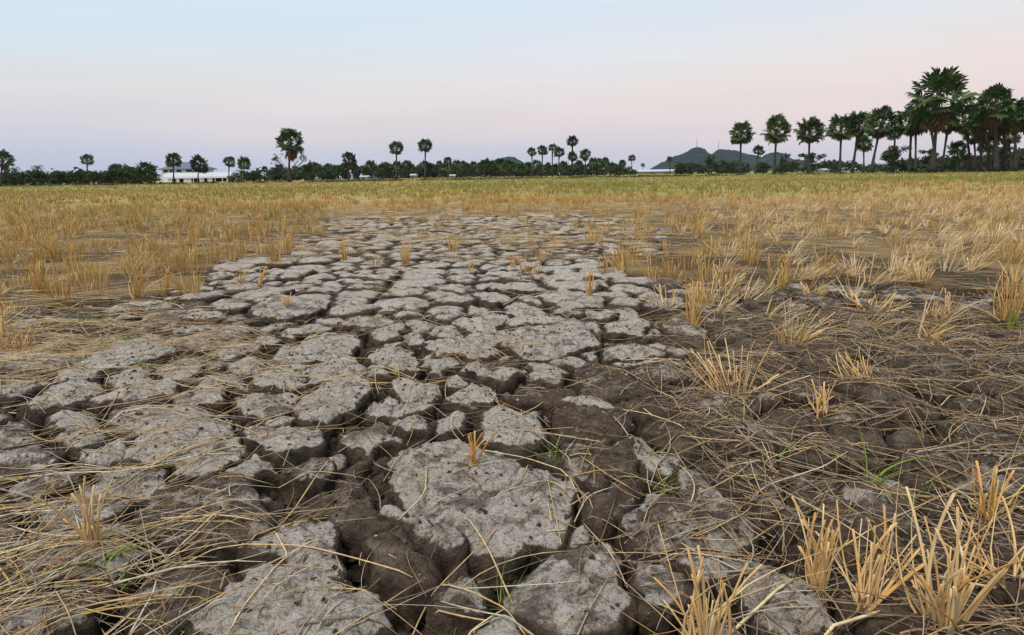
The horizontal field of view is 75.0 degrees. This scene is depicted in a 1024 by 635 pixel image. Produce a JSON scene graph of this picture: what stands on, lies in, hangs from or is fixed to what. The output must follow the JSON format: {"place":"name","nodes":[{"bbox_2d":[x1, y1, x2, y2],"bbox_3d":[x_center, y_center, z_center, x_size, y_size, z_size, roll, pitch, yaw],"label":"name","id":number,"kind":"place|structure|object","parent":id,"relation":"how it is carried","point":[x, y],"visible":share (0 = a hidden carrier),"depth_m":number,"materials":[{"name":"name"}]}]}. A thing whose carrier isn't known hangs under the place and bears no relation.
{"place":"outdoors","nodes":[
{"label":"outdoors","id":0,"kind":"place"},
{"bbox_2d":[157,162,216,181],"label":"house","id":1,"kind":"structure","parent":0,"point":[185,167],"depth_m":219.39,"materials":[{"name":"paint"}]},
{"bbox_2d":[0,169,1023,634],"bbox_3d":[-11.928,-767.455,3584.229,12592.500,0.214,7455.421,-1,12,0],"label":"ground","id":2,"kind":"structure","parent":0,"point":[446,559],"depth_m":2.09,"materials":[{"name":"soil"}]},
{"bbox_2d":[0,148,15,186],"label":"palm tree","id":3,"kind":"object","parent":2,"relation":"on","point":[4,155],"visible":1,"depth_m":116.57,"materials":[{"name":"green plant"}]},
{"bbox_2d":[2,174,17,184],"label":"broadleaf tree","id":4,"kind":"object","parent":2,"relation":"on","point":[9,180],"visible":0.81,"depth_m":131.72,"materials":[{"name":"green plant"}]},
{"bbox_2d":[7,172,37,185],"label":"broadleaf tree","id":5,"kind":"object","parent":2,"relation":"on","point":[21,176],"visible":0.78,"depth_m":136.23,"materials":[{"name":"green plant"}]},
{"bbox_2d":[0,299,49,352],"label":"stubble clump","id":6,"kind":"object","parent":2,"relation":"on","point":[6,347],"visible":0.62,"depth_m":3.11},
{"bbox_2d":[25,169,51,184],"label":"broadleaf tree","id":7,"kind":"object","parent":2,"relation":"on","point":[41,175],"visible":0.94,"depth_m":134.12,"materials":[{"name":"green plant"}]},
{"bbox_2d":[0,258,82,302],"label":"stubble clump","id":8,"kind":"object","parent":2,"relation":"on","point":[38,276],"visible":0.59,"depth_m":4.58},
{"bbox_2d":[46,170,73,184],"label":"broadleaf tree","id":9,"kind":"object","parent":2,"relation":"on","point":[59,176],"visible":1,"depth_m":132.22,"materials":[{"name":"green plant"}]},
{"bbox_2d":[26,231,117,261],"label":"stubble clump","id":10,"kind":"object","parent":2,"relation":"on","point":[49,251],"visible":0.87,"depth_m":6.50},
{"bbox_2d":[34,475,112,547],"bbox_3d":[-1.022,0.438,1.345,0.393,0.194,0.081,-5,13,-17],"label":"stubble clump","id":11,"kind":"object","parent":2,"relation":"on","point":[92,530],"visible":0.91,"depth_m":1.40,"materials":[{"name":"plant"}]},
{"bbox_2d":[63,171,87,182],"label":"broadleaf tree","id":12,"kind":"object","parent":2,"relation":"on","point":[70,176],"visible":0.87,"depth_m":136.10,"materials":[{"name":"green plant"}]},
{"bbox_2d":[17,521,143,596],"bbox_3d":[-0.737,0.488,1.315,0.280,0.144,0.302,3,13,17],"label":"green weed","id":13,"kind":"object","parent":2,"relation":"on","point":[123,586],"visible":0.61,"depth_m":1.30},
{"bbox_2d":[1,520,166,593],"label":"green weed","id":14,"kind":"object","parent":2,"relation":"on","point":[116,553],"visible":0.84,"depth_m":1.32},
{"bbox_2d":[79,153,94,170],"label":"palm tree","id":15,"kind":"object","parent":2,"relation":"on","point":[87,158],"visible":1,"depth_m":184.23,"materials":[{"name":"green plant"}]},
{"bbox_2d":[83,171,107,183],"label":"broadleaf tree","id":16,"kind":"object","parent":2,"relation":"on","point":[95,175],"visible":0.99,"depth_m":134.02,"materials":[{"name":"green plant"}]},
{"bbox_2d":[110,168,134,182],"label":"broadleaf tree","id":17,"kind":"object","parent":2,"relation":"on","point":[124,174],"visible":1,"depth_m":136.18,"materials":[{"name":"green plant"}]},
{"bbox_2d":[130,167,153,183],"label":"broadleaf tree","id":18,"kind":"object","parent":2,"relation":"on","point":[140,174],"visible":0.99,"depth_m":138.62,"materials":[{"name":"green plant"}]},
{"bbox_2d":[135,161,158,176],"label":"palm tree","id":19,"kind":"object","parent":2,"relation":"on","point":[144,164],"visible":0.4,"depth_m":226.22,"materials":[{"name":"plant"}]},
{"bbox_2d":[118,223,187,298],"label":"stubble clump","id":20,"kind":"object","parent":2,"relation":"on","point":[136,288],"visible":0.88,"depth_m":4.47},
{"bbox_2d":[156,262,183,290],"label":"stubble clump","id":21,"kind":"object","parent":2,"relation":"on","point":[167,281],"visible":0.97,"depth_m":4.76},
{"bbox_2d":[165,152,182,181],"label":"palm tree","id":22,"kind":"object","parent":2,"relation":"on","point":[175,160],"visible":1,"depth_m":145.27,"materials":[{"name":"green plant"}]},
{"bbox_2d":[189,154,209,181],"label":"palm tree","id":23,"kind":"object","parent":2,"relation":"on","point":[194,162],"visible":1,"depth_m":145.37,"materials":[{"name":"green plant"}]},
{"bbox_2d":[163,172,238,181],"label":"long shed","id":24,"kind":"structure","parent":2,"relation":"on","point":[207,177],"depth_m":200.48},
{"bbox_2d":[223,156,235,181],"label":"palm tree","id":25,"kind":"object","parent":2,"relation":"on","point":[228,164],"visible":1,"depth_m":165.19,"materials":[{"name":"green plant"}]},
{"bbox_2d":[237,156,251,180],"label":"palm tree","id":26,"kind":"object","parent":2,"relation":"on","point":[244,161],"visible":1,"depth_m":164.88,"materials":[{"name":"green plant"}]},
{"bbox_2d":[238,170,267,181],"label":"broadleaf tree","id":27,"kind":"object","parent":2,"relation":"on","point":[252,175],"visible":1,"depth_m":155.30,"materials":[{"name":"green plant"}]},
{"bbox_2d":[227,531,287,634],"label":"straw stalk","id":28,"kind":"object","parent":2,"relation":"on","point":[249,598],"visible":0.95,"depth_m":1.24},
{"bbox_2d":[270,153,306,181],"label":"sparse tree","id":29,"kind":"object","parent":2,"relation":"on","point":[276,157],"visible":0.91,"depth_m":124.69,"materials":[{"name":"green plant"}]},
{"bbox_2d":[276,128,304,181],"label":"palm tree","id":30,"kind":"object","parent":2,"relation":"on","point":[292,152],"visible":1,"depth_m":115.73,"materials":[{"name":"green plant"}]},
{"bbox_2d":[181,543,412,577],"bbox_3d":[-0.438,0.494,1.366,0.499,0.036,0.056,1,12,8],"label":"straw stalk","id":31,"kind":"object","parent":2,"relation":"on","point":[302,546],"visible":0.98,"depth_m":1.38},
{"bbox_2d":[301,164,323,179],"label":"broadleaf tree","id":32,"kind":"object","parent":2,"relation":"on","point":[308,170],"visible":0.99,"depth_m":145.62,"materials":[{"name":"green plant"}]},
{"bbox_2d":[341,151,357,178],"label":"palm tree","id":33,"kind":"object","parent":2,"relation":"on","point":[348,163],"visible":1,"depth_m":184.33,"materials":[{"name":"green plant"}]},
{"bbox_2d":[388,140,403,178],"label":"palm tree","id":34,"kind":"object","parent":2,"relation":"on","point":[393,145],"visible":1,"depth_m":183.72,"materials":[{"name":"green plant"}]},
{"bbox_2d":[386,238,414,266],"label":"stubble clump","id":35,"kind":"object","parent":2,"relation":"on","point":[404,251],"visible":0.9,"depth_m":5.84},
{"bbox_2d":[418,139,432,177],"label":"palm tree","id":36,"kind":"object","parent":2,"relation":"on","point":[423,143],"visible":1,"depth_m":193.20,"materials":[{"name":"green plant"}]},
{"bbox_2d":[439,230,466,252],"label":"stubble clump","id":37,"kind":"object","parent":2,"relation":"on","point":[450,246],"visible":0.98,"depth_m":6.80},
{"bbox_2d":[412,528,497,634],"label":"straw stalk","id":38,"kind":"object","parent":2,"relation":"on","point":[419,619],"visible":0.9,"depth_m":1.33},
{"bbox_2d":[433,428,533,468],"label":"stubble clump","id":39,"kind":"object","parent":2,"relation":"on","point":[473,448],"visible":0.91,"depth_m":1.77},
{"bbox_2d":[441,584,525,634],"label":"straw stalk","id":40,"kind":"object","parent":2,"relation":"on","point":[509,613],"visible":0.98,"depth_m":1.22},
{"bbox_2d":[479,157,491,176],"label":"palm tree","id":41,"kind":"object","parent":2,"relation":"on","point":[487,162],"visible":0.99,"depth_m":201.81,"materials":[{"name":"plant"}]},
{"bbox_2d":[465,518,512,603],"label":"straw stalk","id":42,"kind":"object","parent":2,"relation":"on","point":[492,558],"visible":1,"depth_m":1.37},
{"bbox_2d":[0,227,1023,337],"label":"scattered straw","id":43,"kind":"object","parent":2,"relation":"on","point":[478,257],"visible":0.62,"depth_m":5.31,"materials":[{"name":"plant"}]},
{"bbox_2d":[0,304,1023,634],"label":"loose straw","id":44,"kind":"object","parent":2,"relation":"on","point":[108,528],"visible":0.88,"depth_m":1.71,"materials":[{"name":"plant"}]},
{"bbox_2d":[0,187,1023,246],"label":"golden stubble","id":45,"kind":"object","parent":2,"relation":"on","point":[272,209],"visible":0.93,"depth_m":12.45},
{"bbox_2d":[0,215,1023,346],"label":"stubble","id":46,"kind":"object","parent":2,"relation":"on","point":[179,260],"visible":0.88,"depth_m":5.39,"materials":[{"name":"plant"}]},
{"bbox_2d":[0,174,1023,208],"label":"mixed stubble","id":47,"kind":"object","parent":2,"relation":"on","point":[856,183],"visible":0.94,"depth_m":30.88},
{"bbox_2d":[0,298,1023,634],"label":"soil crumbs","id":48,"kind":"object","parent":2,"relation":"on","point":[354,576],"visible":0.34,"depth_m":1.85,"materials":[{"name":"soil"}]},
{"bbox_2d":[0,196,1023,253],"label":"straw","id":49,"kind":"object","parent":2,"relation":"on","point":[573,213],"visible":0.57,"depth_m":9.98,"materials":[{"name":"plant"}]},
{"bbox_2d":[2,147,1023,185],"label":"thicket","id":50,"kind":"object","parent":2,"relation":"on","point":[272,173],"visible":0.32,"depth_m":185.99,"materials":[{"name":"green plant"}]},
{"bbox_2d":[566,135,578,175],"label":"palm tree","id":51,"kind":"object","parent":2,"relation":"on","point":[572,139],"visible":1,"depth_m":222.44,"materials":[{"name":"green plant"}]},
{"bbox_2d":[579,148,590,175],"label":"palm tree","id":52,"kind":"object","parent":2,"relation":"on","point":[583,155],"visible":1,"depth_m":218.47,"materials":[{"name":"green plant"}]},
{"bbox_2d":[580,222,606,243],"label":"stubble clump","id":53,"kind":"object","parent":2,"relation":"on","point":[591,239],"visible":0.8,"depth_m":7.39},
{"bbox_2d":[584,265,620,295],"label":"stubble clump","id":54,"kind":"object","parent":2,"relation":"on","point":[589,291],"visible":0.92,"depth_m":4.10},
{"bbox_2d":[627,215,680,241],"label":"stubble clump","id":55,"kind":"object","parent":2,"relation":"on","point":[636,236],"visible":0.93,"depth_m":7.56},
{"bbox_2d":[615,458,715,496],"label":"green weed","id":56,"kind":"object","parent":2,"relation":"on","point":[660,489],"visible":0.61,"depth_m":1.71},
{"bbox_2d":[636,237,706,311],"bbox_3d":[0.916,-0.218,3.760,0.376,0.637,0.452,-1,12,0],"label":"stubble clump","id":57,"kind":"object","parent":2,"relation":"on","point":[673,299],"visible":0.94,"depth_m":3.80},
{"bbox_2d":[669,280,725,326],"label":"stubble clump","id":58,"kind":"object","parent":2,"relation":"on","point":[693,314],"visible":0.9,"depth_m":3.38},
{"bbox_2d":[692,239,715,279],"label":"stubble clump","id":59,"kind":"object","parent":2,"relation":"on","point":[705,276],"visible":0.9,"depth_m":4.86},
{"bbox_2d":[620,312,810,405],"bbox_3d":[0.755,0.244,2.409,0.965,0.504,0.561,6,14,28],"label":"stubble clump","id":60,"kind":"object","parent":2,"relation":"on","point":[768,381],"visible":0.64,"depth_m":2.40,"materials":[{"name":"plant"}]},
{"bbox_2d":[685,252,749,305],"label":"stubble clump","id":61,"kind":"object","parent":2,"relation":"on","point":[716,295],"visible":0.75,"depth_m":3.91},
{"bbox_2d":[527,523,947,634],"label":"stubble clump","id":62,"kind":"object","parent":2,"relation":"on","point":[703,616],"visible":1,"depth_m":1.06,"materials":[{"name":"plant"}]},
{"bbox_2d":[728,120,755,173],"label":"palm tree","id":63,"kind":"object","parent":2,"relation":"on","point":[740,128],"visible":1,"depth_m":144.37,"materials":[{"name":"green plant"}]},
{"bbox_2d":[735,237,762,264],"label":"stubble clump","id":64,"kind":"object","parent":2,"relation":"on","point":[752,259],"visible":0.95,"depth_m":5.58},
{"bbox_2d":[752,145,764,173],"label":"palm tree","id":65,"kind":"object","parent":2,"relation":"on","point":[758,149],"visible":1,"depth_m":160.03,"materials":[{"name":"green plant"}]},
{"bbox_2d":[732,580,791,633],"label":"straw stalk","id":66,"kind":"object","parent":2,"relation":"on","point":[759,606],"visible":0.94,"depth_m":1.18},
{"bbox_2d":[760,113,791,173],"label":"palm tree","id":67,"kind":"object","parent":2,"relation":"on","point":[775,137],"visible":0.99,"depth_m":134.47,"materials":[{"name":"green plant"}]},
{"bbox_2d":[774,251,795,281],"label":"stubble clump","id":68,"kind":"object","parent":2,"relation":"on","point":[785,267],"visible":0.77,"depth_m":4.72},
{"bbox_2d":[779,152,790,172],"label":"broadleaf tree","id":69,"kind":"object","parent":2,"relation":"on","point":[783,164],"visible":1,"depth_m":165.61,"materials":[{"name":"green plant"}]},
{"bbox_2d":[792,116,825,172],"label":"palm tree","id":70,"kind":"object","parent":2,"relation":"on","point":[810,125],"visible":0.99,"depth_m":134.47,"materials":[{"name":"green plant"}]},
{"bbox_2d":[798,152,826,172],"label":"broadleaf tree","id":71,"kind":"object","parent":2,"relation":"on","point":[812,158],"visible":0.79,"depth_m":155.28,"materials":[{"name":"green plant"}]},
{"bbox_2d":[823,113,859,172],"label":"palm tree","id":72,"kind":"object","parent":2,"relation":"on","point":[841,134],"visible":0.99,"depth_m":124.91,"materials":[{"name":"green plant"}]},
{"bbox_2d":[824,610,880,634],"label":"straw stalk","id":73,"kind":"object","parent":2,"relation":"on","point":[832,627],"visible":0.95,"depth_m":1.14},
{"bbox_2d":[822,309,888,385],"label":"stubble clump","id":74,"kind":"object","parent":2,"relation":"on","point":[854,369],"visible":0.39,"depth_m":2.53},
{"bbox_2d":[801,233,910,311],"bbox_3d":[1.927,-0.128,3.647,0.568,0.802,0.572,-1,12,0],"label":"stubble clump","id":75,"kind":"object","parent":2,"relation":"on","point":[871,302],"visible":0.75,"depth_m":3.67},
{"bbox_2d":[807,379,906,419],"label":"stubble clump","id":76,"kind":"object","parent":2,"relation":"on","point":[823,394],"visible":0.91,"depth_m":2.19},
{"bbox_2d":[846,110,873,172],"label":"palm tree","id":77,"kind":"object","parent":2,"relation":"on","point":[860,118],"visible":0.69,"depth_m":125.06,"materials":[{"name":"green plant"}]},
{"bbox_2d":[854,134,873,172],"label":"palm tree","id":78,"kind":"object","parent":2,"relation":"on","point":[863,140],"visible":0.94,"depth_m":135.31,"materials":[{"name":"green plant"}]},
{"bbox_2d":[733,448,1023,634],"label":"stubble clump","id":79,"kind":"object","parent":2,"relation":"on","point":[957,595],"visible":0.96,"depth_m":1.12,"materials":[{"name":"plant"}]},
{"bbox_2d":[862,104,897,172],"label":"palm tree","id":80,"kind":"object","parent":2,"relation":"on","point":[877,115],"visible":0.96,"depth_m":120.02,"materials":[{"name":"green plant"}]},
{"bbox_2d":[764,499,1022,629],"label":"stubble clump","id":81,"kind":"object","parent":2,"relation":"on","point":[870,587],"visible":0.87,"depth_m":1.20,"materials":[{"name":"plant"}]},
{"bbox_2d":[879,145,908,170],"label":"broadleaf tree","id":82,"kind":"object","parent":2,"relation":"on","point":[891,156],"visible":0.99,"depth_m":145.07,"materials":[{"name":"green plant"}]},
{"bbox_2d":[791,463,1019,628],"bbox_3d":[0.621,0.354,1.133,0.645,0.379,0.366,-7,13,-25],"label":"stubble clump","id":83,"kind":"object","parent":2,"relation":"on","point":[819,564],"visible":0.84,"depth_m":1.24,"materials":[{"name":"plant"}]},
{"bbox_2d":[853,412,965,486],"bbox_3d":[0.927,0.349,1.625,0.271,0.157,0.203,11,17,44],"label":"green weed","id":84,"kind":"object","parent":2,"relation":"on","point":[881,474],"visible":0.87,"depth_m":1.64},
{"bbox_2d":[893,104,926,171],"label":"palm tree","id":85,"kind":"object","parent":2,"relation":"on","point":[902,128],"visible":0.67,"depth_m":115.64,"materials":[{"name":"green plant"}]},
{"bbox_2d":[917,148,945,164],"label":"broadleaf tree","id":86,"kind":"object","parent":2,"relation":"on","point":[924,160],"visible":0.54,"depth_m":146.56,"materials":[{"name":"green plant"}]},
{"bbox_2d":[859,306,1023,597],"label":"stubble clump","id":87,"kind":"object","parent":2,"relation":"on","point":[1015,568],"visible":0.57,"depth_m":1.27,"materials":[{"name":"plant"}]},
{"bbox_2d":[903,65,980,172],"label":"palm tree","id":88,"kind":"object","parent":2,"relation":"on","point":[937,118],"visible":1,"depth_m":99.66,"materials":[{"name":"green plant"}]},
{"bbox_2d":[940,117,959,171],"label":"palm tree","id":89,"kind":"object","parent":2,"relation":"on","point":[943,155],"visible":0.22,"depth_m":114.55,"materials":[{"name":"plant"}]},
{"bbox_2d":[884,242,1023,328],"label":"stubble clump","id":90,"kind":"object","parent":2,"relation":"on","point":[1006,313],"visible":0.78,"depth_m":3.40,"materials":[{"name":"plant"}]},
{"bbox_2d":[917,287,995,320],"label":"stubble clump","id":91,"kind":"object","parent":2,"relation":"on","point":[943,312],"visible":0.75,"depth_m":3.50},
{"bbox_2d":[946,140,966,170],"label":"palm tree","id":92,"kind":"object","parent":2,"relation":"on","point":[953,148],"visible":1,"depth_m":126.04,"materials":[{"name":"green plant"}]},
{"bbox_2d":[946,103,973,171],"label":"palm tree","id":93,"kind":"object","parent":2,"relation":"on","point":[960,129],"visible":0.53,"depth_m":108.16,"materials":[{"name":"green plant"}]},
{"bbox_2d":[946,153,973,170],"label":"broadleaf tree","id":94,"kind":"object","parent":2,"relation":"on","point":[962,159],"visible":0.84,"depth_m":136.69,"materials":[{"name":"green plant"}]},
{"bbox_2d":[961,131,977,169],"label":"palm tree","id":95,"kind":"object","parent":2,"relation":"on","point":[973,140],"visible":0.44,"depth_m":118.46,"materials":[{"name":"green plant"}]},
{"bbox_2d":[963,108,990,171],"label":"palm tree","id":96,"kind":"object","parent":2,"relation":"on","point":[979,129],"visible":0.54,"depth_m":104.48,"materials":[{"name":"green plant"}]},
{"bbox_2d":[931,460,1023,520],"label":"stubble clump","id":97,"kind":"object","parent":2,"relation":"on","point":[993,501],"visible":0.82,"depth_m":1.47,"materials":[{"name":"plant"}]},
{"bbox_2d":[970,122,998,170],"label":"palm tree","id":98,"kind":"object","parent":2,"relation":"on","point":[986,137],"visible":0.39,"depth_m":110.39,"materials":[{"name":"green plant"}]},
{"bbox_2d":[976,131,999,169],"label":"palm tree","id":99,"kind":"object","parent":2,"relation":"on","point":[991,146],"visible":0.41,"depth_m":114.39,"materials":[{"name":"green plant"}]},
{"bbox_2d":[966,82,1017,171],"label":"palm tree","id":100,"kind":"object","parent":2,"relation":"on","point":[993,118],"visible":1,"depth_m":97.34,"materials":[{"name":"green plant"}]},
{"bbox_2d":[990,105,1011,170],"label":"palm tree","id":101,"kind":"object","parent":2,"relation":"on","point":[1001,132],"visible":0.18,"depth_m":104.76,"materials":[{"name":"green plant"}]},
{"bbox_2d":[984,145,1023,170],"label":"broadleaf tree","id":102,"kind":"object","parent":2,"relation":"on","point":[1001,151],"visible":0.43,"depth_m":130.40,"materials":[{"name":"green plant"}]},
{"bbox_2d":[989,298,1023,329],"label":"green weed","id":103,"kind":"object","parent":2,"relation":"on","point":[1015,318],"visible":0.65,"depth_m":3.29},
{"bbox_2d":[998,132,1021,169],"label":"palm tree","id":104,"kind":"object","parent":2,"relation":"on","point":[1009,141],"visible":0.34,"depth_m":112.31,"materials":[{"name":"green plant"}]},
{"bbox_2d":[997,97,1023,171],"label":"palm tree","id":105,"kind":"object","parent":2,"relation":"on","point":[1013,125],"visible":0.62,"depth_m":99.98,"materials":[{"name":"green plant"}]},
{"bbox_2d":[0,168,1023,190],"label":"green field grass","id":106,"kind":"structure","parent":0,"point":[117,186],"depth_m":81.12,"materials":[{"name":"plant"}]},
{"bbox_2d":[0,309,1023,634],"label":"chaff","id":107,"kind":"object","parent":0,"point":[464,441],"visible":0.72,"depth_m":2.35,"materials":[{"name":"plant"}]},
{"bbox_2d":[0,0,1023,179],"label":"sky","id":108,"kind":"structure","parent":0,"point":[129,82],"materials":[{"name":"blue"}]},
{"bbox_2d":[634,169,674,173],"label":"barn","id":109,"kind":"structure","parent":0,"point":[662,171],"depth_m":293.38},
{"bbox_2d":[650,147,726,171],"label":"hill","id":110,"kind":"structure","parent":0,"point":[697,155],"depth_m":1217.20,"materials":[{"name":"plant"}]},
{"bbox_2d":[713,149,810,170],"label":"hill","id":111,"kind":"structure","parent":0,"point":[727,155],"depth_m":1408.89,"materials":[{"name":"plant"}]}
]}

